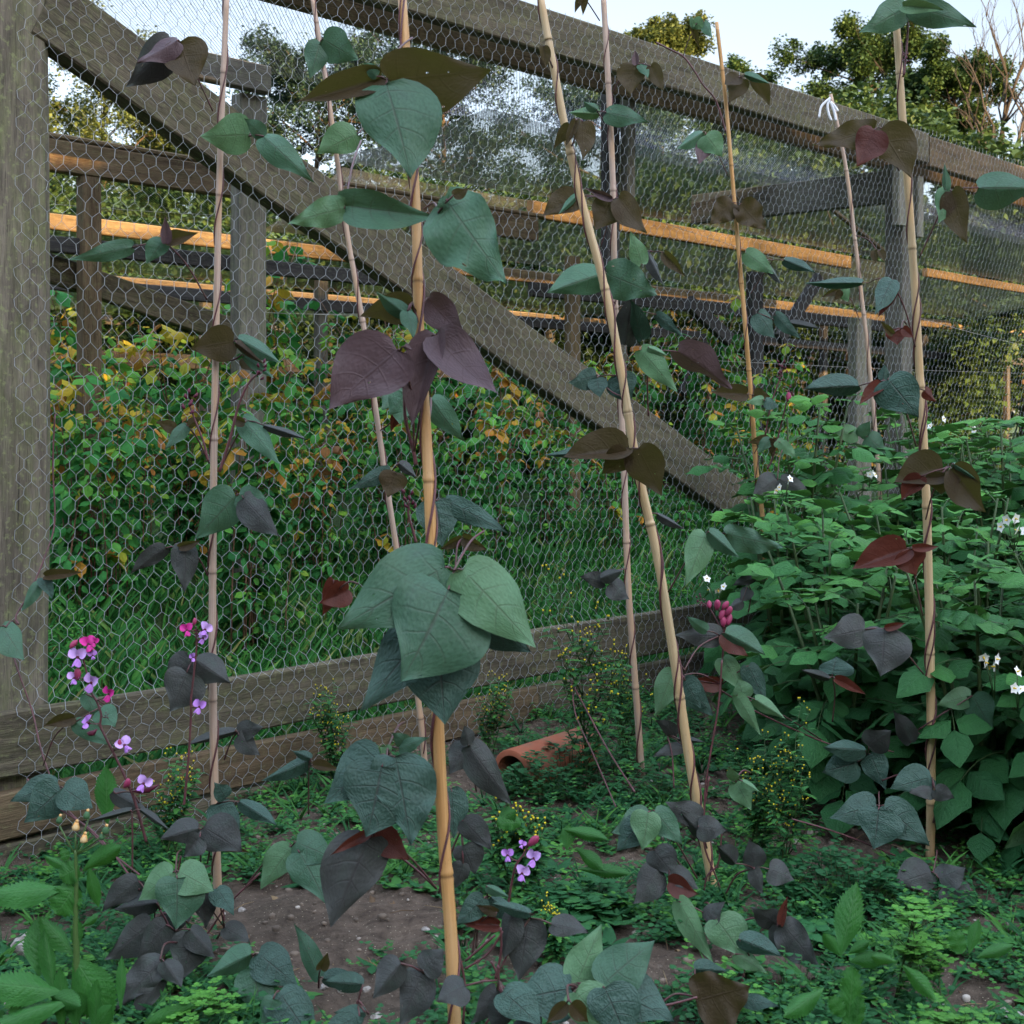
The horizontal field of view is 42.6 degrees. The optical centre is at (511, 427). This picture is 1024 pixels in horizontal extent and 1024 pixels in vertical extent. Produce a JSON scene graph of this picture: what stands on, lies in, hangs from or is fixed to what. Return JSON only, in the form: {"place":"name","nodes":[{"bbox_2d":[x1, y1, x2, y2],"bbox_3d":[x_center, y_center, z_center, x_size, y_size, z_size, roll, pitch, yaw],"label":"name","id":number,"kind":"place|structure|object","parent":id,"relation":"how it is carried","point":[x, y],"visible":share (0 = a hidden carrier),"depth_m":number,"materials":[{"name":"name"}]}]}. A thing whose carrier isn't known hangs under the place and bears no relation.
{"place":"outdoors","nodes":[
{"label":"outdoors","id":0,"kind":"place"},
{"bbox_2d":[26,496,847,802],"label":"grass","id":1,"kind":"structure","parent":0,"point":[162,574],"depth_m":5.65,"materials":[{"name":"green plant"}]},
{"bbox_2d":[0,418,1023,1023],"bbox_3d":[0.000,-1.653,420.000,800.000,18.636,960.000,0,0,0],"label":"ground","id":2,"kind":"structure","parent":0,"point":[344,932],"depth_m":3.37,"materials":[{"name":"soil"}]},
{"bbox_2d":[0,414,167,889],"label":"bean plant","id":3,"kind":"object","parent":2,"relation":"on","point":[46,796],"visible":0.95,"depth_m":3.14,"materials":[{"name":"green plant"}]},
{"bbox_2d":[50,290,131,553],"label":"raspberry plant","id":4,"kind":"object","parent":2,"relation":"on","point":[61,297],"visible":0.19,"depth_m":6.72,"materials":[{"name":"green plant"}]},
{"bbox_2d":[49,369,140,568],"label":"raspberry plant","id":5,"kind":"object","parent":2,"relation":"on","point":[129,374],"visible":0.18,"depth_m":5.55,"materials":[{"name":"green plant"}]},
{"bbox_2d":[0,809,193,1023],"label":"sow thistle","id":6,"kind":"object","parent":2,"relation":"on","point":[91,993],"visible":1,"depth_m":2.54,"materials":[{"name":"green plant"}]},
{"bbox_2d":[55,389,166,615],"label":"raspberry plant","id":7,"kind":"object","parent":2,"relation":"on","point":[89,463],"visible":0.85,"depth_m":5.28,"materials":[{"name":"green plant"}]},
{"bbox_2d":[50,362,173,608],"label":"raspberry plant","id":8,"kind":"object","parent":2,"relation":"on","point":[68,506],"visible":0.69,"depth_m":5.29,"materials":[{"name":"green plant"}]},
{"bbox_2d":[49,172,205,346],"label":"bush","id":9,"kind":"object","parent":2,"relation":"on","point":[160,219],"visible":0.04,"depth_m":24.07,"materials":[{"name":"green plant"}]},
{"bbox_2d":[48,0,208,214],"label":"tree","id":10,"kind":"object","parent":2,"relation":"on","point":[70,129],"visible":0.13,"depth_m":29.40,"materials":[{"name":"green plant"}]},
{"bbox_2d":[106,397,174,572],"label":"raspberry plant","id":11,"kind":"object","parent":2,"relation":"on","point":[142,509],"visible":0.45,"depth_m":5.80,"materials":[{"name":"green plant"}]},
{"bbox_2d":[104,326,211,521],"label":"raspberry plant","id":12,"kind":"object","parent":2,"relation":"on","point":[132,350],"visible":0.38,"depth_m":9.16,"materials":[{"name":"green plant"}]},
{"bbox_2d":[50,247,269,488],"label":"bush","id":13,"kind":"object","parent":2,"relation":"on","point":[127,316],"visible":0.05,"depth_m":13.59,"materials":[{"name":"green plant"}]},
{"bbox_2d":[67,618,260,1023],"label":"bean plant","id":14,"kind":"object","parent":2,"relation":"on","point":[181,896],"visible":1,"depth_m":2.88,"materials":[{"name":"green plant"}]},
{"bbox_2d":[51,187,284,470],"bbox_3d":[-4.916,-0.913,17.991,4.928,4.839,4.847,0,0,28],"label":"bush","id":15,"kind":"object","parent":2,"relation":"on","point":[131,216],"visible":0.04,"depth_m":16.89,"materials":[{"name":"green plant"}]},
{"bbox_2d":[137,747,201,861],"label":"groundsel plant","id":16,"kind":"object","parent":2,"relation":"on","point":[169,820],"visible":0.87,"depth_m":3.70,"materials":[{"name":"green plant"}]},
{"bbox_2d":[131,396,209,569],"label":"raspberry plant","id":17,"kind":"object","parent":2,"relation":"on","point":[178,499],"visible":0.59,"depth_m":5.96,"materials":[{"name":"green plant"}]},
{"bbox_2d":[69,0,313,923],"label":"bean plant","id":18,"kind":"object","parent":2,"relation":"on","point":[163,55],"visible":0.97,"depth_m":3.05,"materials":[{"name":"green plant"}]},
{"bbox_2d":[171,412,229,575],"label":"raspberry plant","id":19,"kind":"object","parent":2,"relation":"on","point":[200,461],"visible":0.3,"depth_m":5.97,"materials":[{"name":"green plant"}]},
{"bbox_2d":[162,976,241,1023],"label":"spurge plant","id":20,"kind":"object","parent":2,"relation":"on","point":[214,1002],"visible":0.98,"depth_m":2.56,"materials":[{"name":"green plant"}]},
{"bbox_2d":[133,307,285,544],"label":"raspberry plant","id":21,"kind":"object","parent":2,"relation":"on","point":[187,380],"visible":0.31,"depth_m":6.82,"materials":[{"name":"green plant"}]},
{"bbox_2d":[208,0,228,929],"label":"bamboo cane","id":22,"kind":"object","parent":2,"relation":"on","point":[217,873],"visible":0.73,"depth_m":3.11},
{"bbox_2d":[206,346,313,649],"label":"raspberry plant","id":23,"kind":"object","parent":2,"relation":"on","point":[247,468],"visible":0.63,"depth_m":5.33,"materials":[{"name":"green plant"}]},
{"bbox_2d":[209,238,315,542],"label":"raspberry plant","id":24,"kind":"object","parent":2,"relation":"on","point":[277,304],"visible":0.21,"depth_m":6.91,"materials":[{"name":"green plant"}]},
{"bbox_2d":[190,423,350,649],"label":"raspberry plant","id":25,"kind":"object","parent":2,"relation":"on","point":[294,502],"visible":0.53,"depth_m":5.44,"materials":[{"name":"green plant"}]},
{"bbox_2d":[114,262,434,493],"bbox_3d":[-2.635,-0.213,14.045,3.440,3.434,3.498,0,0,15],"label":"bush","id":26,"kind":"object","parent":2,"relation":"on","point":[307,338],"visible":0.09,"depth_m":13.87,"materials":[{"name":"green plant"}]},
{"bbox_2d":[206,750,363,1023],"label":"bean plant","id":27,"kind":"object","parent":2,"relation":"on","point":[299,860],"visible":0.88,"depth_m":2.72,"materials":[{"name":"green plant"}]},
{"bbox_2d":[230,336,344,541],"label":"raspberry plant","id":28,"kind":"object","parent":2,"relation":"on","point":[307,414],"visible":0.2,"depth_m":7.51,"materials":[{"name":"green plant"}]},
{"bbox_2d":[270,402,352,567],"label":"raspberry plant","id":29,"kind":"object","parent":2,"relation":"on","point":[293,477],"visible":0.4,"depth_m":6.27,"materials":[{"name":"green plant"}]},
{"bbox_2d":[276,428,350,587],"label":"raspberry plant","id":30,"kind":"object","parent":2,"relation":"on","point":[310,512],"visible":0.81,"depth_m":6.09,"materials":[{"name":"green plant"}]},
{"bbox_2d":[276,406,375,572],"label":"raspberry plant","id":31,"kind":"object","parent":2,"relation":"on","point":[338,430],"visible":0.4,"depth_m":6.35,"materials":[{"name":"green plant"}]},
{"bbox_2d":[303,678,356,780],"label":"groundsel plant","id":32,"kind":"object","parent":2,"relation":"on","point":[330,745],"visible":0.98,"depth_m":4.38,"materials":[{"name":"green plant"}]},
{"bbox_2d":[215,21,453,242],"bbox_3d":[-3.897,-3.304,27.047,4.724,9.623,4.792,0,0,42],"label":"tree","id":33,"kind":"object","parent":2,"relation":"on","point":[303,86],"visible":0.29,"depth_m":26.16,"materials":[{"name":"broadleaf foliage"},{"name":"bark"}]},
{"bbox_2d":[315,326,410,538],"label":"raspberry plant","id":34,"kind":"object","parent":2,"relation":"on","point":[367,404],"visible":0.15,"depth_m":7.72,"materials":[{"name":"green plant"}]},
{"bbox_2d":[311,0,427,760],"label":"bamboo cane","id":35,"kind":"object","parent":2,"relation":"on","point":[420,715],"visible":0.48,"depth_m":4.26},
{"bbox_2d":[304,0,425,753],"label":"bean plant","id":36,"kind":"object","parent":35,"relation":"attached to","point":[333,46],"visible":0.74,"depth_m":4.16,"materials":[{"name":"green plant"}]},
{"bbox_2d":[333,402,452,578],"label":"raspberry plant","id":37,"kind":"object","parent":2,"relation":"on","point":[399,519],"visible":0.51,"depth_m":6.26,"materials":[{"name":"green plant"}]},
{"bbox_2d":[288,0,535,1023],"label":"bean plant","id":38,"kind":"object","parent":2,"relation":"on","point":[444,632],"visible":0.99,"depth_m":2.38,"materials":[{"name":"green plant"}]},
{"bbox_2d":[398,0,460,1023],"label":"bamboo cane","id":39,"kind":"object","parent":2,"relation":"on","point":[448,903],"visible":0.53,"depth_m":2.43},
{"bbox_2d":[310,22,550,230],"bbox_3d":[-1.678,-4.199,29.880,6.040,11.414,5.666,0,0,-13],"label":"tree","id":40,"kind":"object","parent":2,"relation":"on","point":[451,119],"visible":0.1,"depth_m":29.14,"materials":[{"name":"green plant"}]},
{"bbox_2d":[393,325,509,533],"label":"raspberry plant","id":41,"kind":"object","parent":2,"relation":"on","point":[448,395],"visible":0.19,"depth_m":8.22,"materials":[{"name":"green plant"}]},
{"bbox_2d":[418,393,551,566],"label":"raspberry plant","id":42,"kind":"object","parent":2,"relation":"on","point":[483,502],"visible":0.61,"depth_m":6.71,"materials":[{"name":"green plant"}]},
{"bbox_2d":[368,267,613,487],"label":"bush","id":43,"kind":"object","parent":2,"relation":"on","point":[556,341],"visible":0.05,"depth_m":14.68,"materials":[{"name":"green plant"}]},
{"bbox_2d":[458,357,535,525],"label":"raspberry plant","id":44,"kind":"object","parent":2,"relation":"on","point":[514,383],"visible":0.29,"depth_m":8.58,"materials":[{"name":"green plant"}]},
{"bbox_2d":[455,385,546,552],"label":"raspberry plant","id":45,"kind":"object","parent":2,"relation":"on","point":[508,522],"visible":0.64,"depth_m":7.09,"materials":[{"name":"green plant"}]},
{"bbox_2d":[324,726,697,1023],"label":"bean plant","id":46,"kind":"object","parent":2,"relation":"on","point":[615,983],"visible":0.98,"depth_m":2.31,"materials":[{"name":"green plant"}]},
{"bbox_2d":[4,745,1018,1023],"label":"pebbles","id":47,"kind":"object","parent":2,"relation":"on","point":[384,915],"visible":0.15,"depth_m":3.21,"materials":[{"name":"grey stone"}]},
{"bbox_2d":[0,669,1023,1023],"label":"ground weeds","id":48,"kind":"object","parent":2,"relation":"on","point":[398,869],"visible":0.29,"depth_m":3.32,"materials":[{"name":"green plant"}]},
{"bbox_2d":[0,0,1023,859],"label":"wire fence","id":49,"kind":"object","parent":2,"relation":"on","point":[92,44],"visible":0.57,"depth_m":4.71,"materials":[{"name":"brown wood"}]},
{"bbox_2d":[480,797,556,897],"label":"groundsel plant","id":50,"kind":"object","parent":2,"relation":"on","point":[510,839],"visible":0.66,"depth_m":3.28,"materials":[{"name":"green plant"}]},
{"bbox_2d":[50,274,1019,496],"bbox_3d":[4.495,0.075,20.905,3.706,2.650,35.920,0,0,45],"label":"fruit cage","id":51,"kind":"object","parent":2,"relation":"on","point":[209,286],"visible":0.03,"depth_m":12.23,"materials":[{"name":"brown wood"}]},
{"bbox_2d":[49,0,1023,596],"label":"fruit cage","id":52,"kind":"object","parent":2,"relation":"on","point":[161,174],"visible":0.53,"depth_m":7.48,"materials":[{"name":"beige wood"}]},
{"bbox_2d":[50,212,1023,505],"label":"fruit cage","id":53,"kind":"object","parent":2,"relation":"on","point":[314,252],"visible":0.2,"depth_m":10.25,"materials":[{"name":"brown wood"}]},
{"bbox_2d":[496,728,602,789],"bbox_3d":[0.127,1.150,4.492,0.176,0.186,0.384,0,0,42],"label":"clay pipe","id":54,"kind":"object","parent":2,"relation":"on","point":[505,758],"visible":0.35,"depth_m":4.41,"materials":[{"name":"ceramic"}]},
{"bbox_2d":[525,406,581,544],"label":"raspberry plant","id":55,"kind":"object","parent":2,"relation":"on","point":[545,444],"visible":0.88,"depth_m":7.26,"materials":[{"name":"green plant"}]},
{"bbox_2d":[497,806,630,878],"bbox_3d":[0.121,0.978,3.095,0.315,0.164,0.040,0,0,4],"label":"dandelion rosette","id":56,"kind":"object","parent":2,"relation":"on","point":[508,819],"visible":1,"depth_m":3.09,"materials":[{"name":"green plant"}]},
{"bbox_2d":[539,564,632,795],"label":"groundsel plant","id":57,"kind":"object","parent":2,"relation":"on","point":[606,711],"visible":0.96,"depth_m":4.25,"materials":[{"name":"green plant"}]},
{"bbox_2d":[541,872,632,925],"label":"weed clump","id":58,"kind":"object","parent":2,"relation":"on","point":[567,900],"visible":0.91,"depth_m":3.17,"materials":[{"name":"green plant"}]},
{"bbox_2d":[485,73,694,204],"bbox_3d":[2.484,-4.224,33.924,6.234,11.478,5.733,0,0,12],"label":"tree","id":59,"kind":"object","parent":2,"relation":"on","point":[538,89],"visible":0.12,"depth_m":33.94,"materials":[{"name":"green plant"}]},
{"bbox_2d":[574,419,637,549],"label":"raspberry plant","id":60,"kind":"object","parent":2,"relation":"on","point":[616,511],"visible":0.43,"depth_m":7.63,"materials":[{"name":"green plant"}]},
{"bbox_2d":[543,0,684,806],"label":"bean plant","id":61,"kind":"object","parent":2,"relation":"on","point":[632,322],"visible":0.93,"depth_m":4.27,"materials":[{"name":"green plant"}]},
{"bbox_2d":[601,0,644,777],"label":"bamboo cane","id":62,"kind":"object","parent":2,"relation":"on","point":[629,610],"visible":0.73,"depth_m":4.42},
{"bbox_2d":[539,0,718,900],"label":"bamboo cane","id":63,"kind":"object","parent":2,"relation":"on","point":[665,600],"visible":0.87,"depth_m":3.31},
{"bbox_2d":[537,0,783,893],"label":"bean plant","id":64,"kind":"object","parent":2,"relation":"on","point":[644,463],"visible":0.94,"depth_m":3.18,"materials":[{"name":"green plant"}]},
{"bbox_2d":[623,9,716,165],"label":"tree","id":65,"kind":"object","parent":2,"relation":"on","point":[672,33],"visible":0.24,"depth_m":40.84,"materials":[{"name":"green plant"}]},
{"bbox_2d":[507,205,860,491],"bbox_3d":[1.855,-0.379,14.979,3.881,4.073,3.934,0,0,31],"label":"bush","id":66,"kind":"object","parent":2,"relation":"on","point":[684,325],"visible":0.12,"depth_m":14.42,"materials":[{"name":"green plant"}]},
{"bbox_2d":[512,143,861,470],"bbox_3d":[3.260,-1.636,20.888,5.644,6.276,5.250,0,0,-24],"label":"bush","id":67,"kind":"object","parent":2,"relation":"on","point":[762,170],"visible":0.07,"depth_m":19.59,"materials":[{"name":"green plant"}]},
{"bbox_2d":[640,288,745,507],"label":"raspberry plant","id":68,"kind":"object","parent":2,"relation":"on","point":[698,415],"visible":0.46,"depth_m":10.01,"materials":[{"name":"green plant"}]},
{"bbox_2d":[612,593,829,1023],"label":"bean plant","id":69,"kind":"object","parent":2,"relation":"on","point":[710,987],"visible":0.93,"depth_m":3.05,"materials":[{"name":"green plant"}]},
{"bbox_2d":[681,369,774,531],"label":"raspberry plant","id":70,"kind":"object","parent":2,"relation":"on","point":[732,441],"visible":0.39,"depth_m":8.38,"materials":[{"name":"green plant"}]},
{"bbox_2d":[656,16,821,611],"bbox_3d":[0.945,-0.329,4.984,0.670,2.821,1.447,0,0,0],"label":"bean plant","id":71,"kind":"object","parent":2,"relation":"on","point":[746,211],"visible":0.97,"depth_m":5.54,"materials":[{"name":"green plant"}]},
{"bbox_2d":[715,22,768,631],"bbox_3d":[1.002,-0.261,5.645,0.291,2.931,0.032,0,0,-22],"label":"bamboo cane","id":72,"kind":"object","parent":2,"relation":"on","point":[747,350],"visible":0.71,"depth_m":5.62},
{"bbox_2d":[719,748,789,857],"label":"groundsel plant","id":73,"kind":"object","parent":2,"relation":"on","point":[753,820],"visible":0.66,"depth_m":3.54,"materials":[{"name":"green plant"}]},
{"bbox_2d":[751,697,819,862],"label":"groundsel plant","id":74,"kind":"object","parent":2,"relation":"on","point":[779,811],"visible":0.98,"depth_m":3.49,"materials":[{"name":"green plant"}]},
{"bbox_2d":[683,392,896,697],"bbox_3d":[1.243,0.524,5.780,1.001,1.384,0.964,0,0,-32],"label":"potato plant","id":75,"kind":"object","parent":2,"relation":"on","point":[818,474],"visible":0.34,"depth_m":5.66,"materials":[{"name":"green plant"}]},
{"bbox_2d":[698,489,884,723],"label":"potato plant","id":76,"kind":"object","parent":2,"relation":"on","point":[782,618],"visible":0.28,"depth_m":5.12,"materials":[{"name":"green plant"}]},
{"bbox_2d":[703,474,922,751],"bbox_3d":[1.122,0.694,4.745,0.846,1.042,0.755,0,0,11],"label":"potato plant","id":77,"kind":"object","parent":2,"relation":"on","point":[786,703],"visible":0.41,"depth_m":4.67,"materials":[{"name":"green plant"}]},
{"bbox_2d":[720,531,964,838],"bbox_3d":[1.058,0.780,4.165,0.809,0.863,0.784,0,0,36],"label":"potato plant","id":78,"kind":"object","parent":2,"relation":"on","point":[878,698],"visible":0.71,"depth_m":4.07,"materials":[{"name":"green plant"}]},
{"bbox_2d":[774,837,911,917],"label":"weed clump","id":79,"kind":"object","parent":2,"relation":"on","point":[848,866],"visible":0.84,"depth_m":3.27,"materials":[{"name":"green plant"}]},
{"bbox_2d":[822,882,880,968],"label":"sow thistle","id":80,"kind":"object","parent":2,"relation":"on","point":[849,916],"visible":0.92,"depth_m":2.76,"materials":[{"name":"green plant"}]},
{"bbox_2d":[688,91,1023,468],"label":"bush","id":81,"kind":"object","parent":2,"relation":"on","point":[805,177],"visible":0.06,"depth_m":18.66,"materials":[{"name":"green plant"}]},
{"bbox_2d":[829,94,882,512],"bbox_3d":[1.673,-0.211,6.298,0.348,2.748,0.025,0,0,-18],"label":"bamboo cane","id":82,"kind":"object","parent":2,"relation":"on","point":[870,379],"visible":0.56,"depth_m":6.29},
{"bbox_2d":[807,198,886,499],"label":"bean plant","id":83,"kind":"object","parent":82,"relation":"attached to","point":[839,287],"visible":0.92,"depth_m":5.99,"materials":[{"name":"green plant"}]},
{"bbox_2d":[767,9,963,173],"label":"tree","id":84,"kind":"object","parent":2,"relation":"on","point":[855,60],"visible":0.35,"depth_m":45.24,"materials":[{"name":"green plant"}]},
{"bbox_2d":[791,656,994,905],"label":"bean plant","id":85,"kind":"object","parent":2,"relation":"on","point":[892,818],"visible":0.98,"depth_m":3.42,"materials":[{"name":"green plant"}]},
{"bbox_2d":[763,229,1023,479],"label":"bush","id":86,"kind":"object","parent":2,"relation":"on","point":[958,410],"visible":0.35,"depth_m":15.14,"materials":[{"name":"green plant"}]},
{"bbox_2d":[783,919,1012,1023],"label":"dandelion rosette","id":87,"kind":"object","parent":2,"relation":"on","point":[848,1006],"visible":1,"depth_m":2.35,"materials":[{"name":"green plant"}]},
{"bbox_2d":[801,413,1000,675],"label":"potato plant","id":88,"kind":"object","parent":2,"relation":"on","point":[876,508],"visible":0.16,"depth_m":5.29,"materials":[{"name":"green plant"}]},
{"bbox_2d":[822,456,998,606],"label":"potato plant","id":89,"kind":"object","parent":2,"relation":"on","point":[882,486],"visible":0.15,"depth_m":5.91,"materials":[{"name":"green plant"}]},
{"bbox_2d":[893,29,935,860],"bbox_3d":[1.100,0.042,3.578,0.156,2.308,0.039,0,0,-33],"label":"bamboo cane","id":90,"kind":"object","parent":2,"relation":"on","point":[929,603],"visible":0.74,"depth_m":3.58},
{"bbox_2d":[803,0,1023,822],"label":"bean plant","id":91,"kind":"object","parent":90,"relation":"attached to","point":[867,140],"visible":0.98,"depth_m":3.41,"materials":[{"name":"green plant"}]},
{"bbox_2d":[877,896,954,1002],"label":"spurge plant","id":92,"kind":"object","parent":2,"relation":"on","point":[908,949],"visible":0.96,"depth_m":2.67,"materials":[{"name":"green plant"}]},
{"bbox_2d":[821,537,1023,861],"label":"potato plant","id":93,"kind":"object","parent":2,"relation":"on","point":[990,786],"visible":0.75,"depth_m":3.61,"materials":[{"name":"green plant"}]},
{"bbox_2d":[832,66,1023,418],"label":"tree","id":94,"kind":"object","parent":2,"relation":"on","point":[920,118],"visible":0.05,"depth_m":35.78,"materials":[{"name":"green plant"}]},
{"bbox_2d":[852,489,1023,756],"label":"potato plant","id":95,"kind":"object","parent":2,"relation":"on","point":[950,543],"visible":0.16,"depth_m":4.53,"materials":[{"name":"green plant"}]},
{"bbox_2d":[872,525,1023,786],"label":"potato plant","id":96,"kind":"object","parent":2,"relation":"on","point":[963,651],"visible":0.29,"depth_m":4.23,"materials":[{"name":"green plant"}]},
{"bbox_2d":[873,403,1023,596],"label":"potato plant","id":97,"kind":"object","parent":2,"relation":"on","point":[935,448],"visible":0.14,"depth_m":6.30,"materials":[{"name":"green plant"}]},
{"bbox_2d":[882,30,1022,147],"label":"tree","id":98,"kind":"object","parent":2,"relation":"on","point":[937,70],"visible":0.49,"depth_m":42.95,"materials":[{"name":"green plant"}]},
{"bbox_2d":[903,417,1023,606],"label":"potato plant","id":99,"kind":"object","parent":2,"relation":"on","point":[1014,492],"visible":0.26,"depth_m":5.76,"materials":[{"name":"green plant"}]},
{"bbox_2d":[928,150,1023,466],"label":"bush","id":100,"kind":"object","parent":2,"relation":"on","point":[1019,389],"visible":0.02,"depth_m":20.31,"materials":[{"name":"green plant"}]},
{"bbox_2d":[930,0,1023,434],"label":"dead tree","id":101,"kind":"object","parent":2,"relation":"on","point":[1019,131],"visible":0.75,"depth_m":41.44,"materials":[{"name":"brown wood"}]},
{"bbox_2d":[982,666,1023,867],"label":"potato plant","id":102,"kind":"object","parent":2,"relation":"on","point":[1010,853],"visible":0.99,"depth_m":3.47,"materials":[{"name":"green plant"}]},
{"bbox_2d":[48,0,1023,412],"label":"sky","id":103,"kind":"structure","parent":0,"point":[747,28],"materials":[{"name":"white"}]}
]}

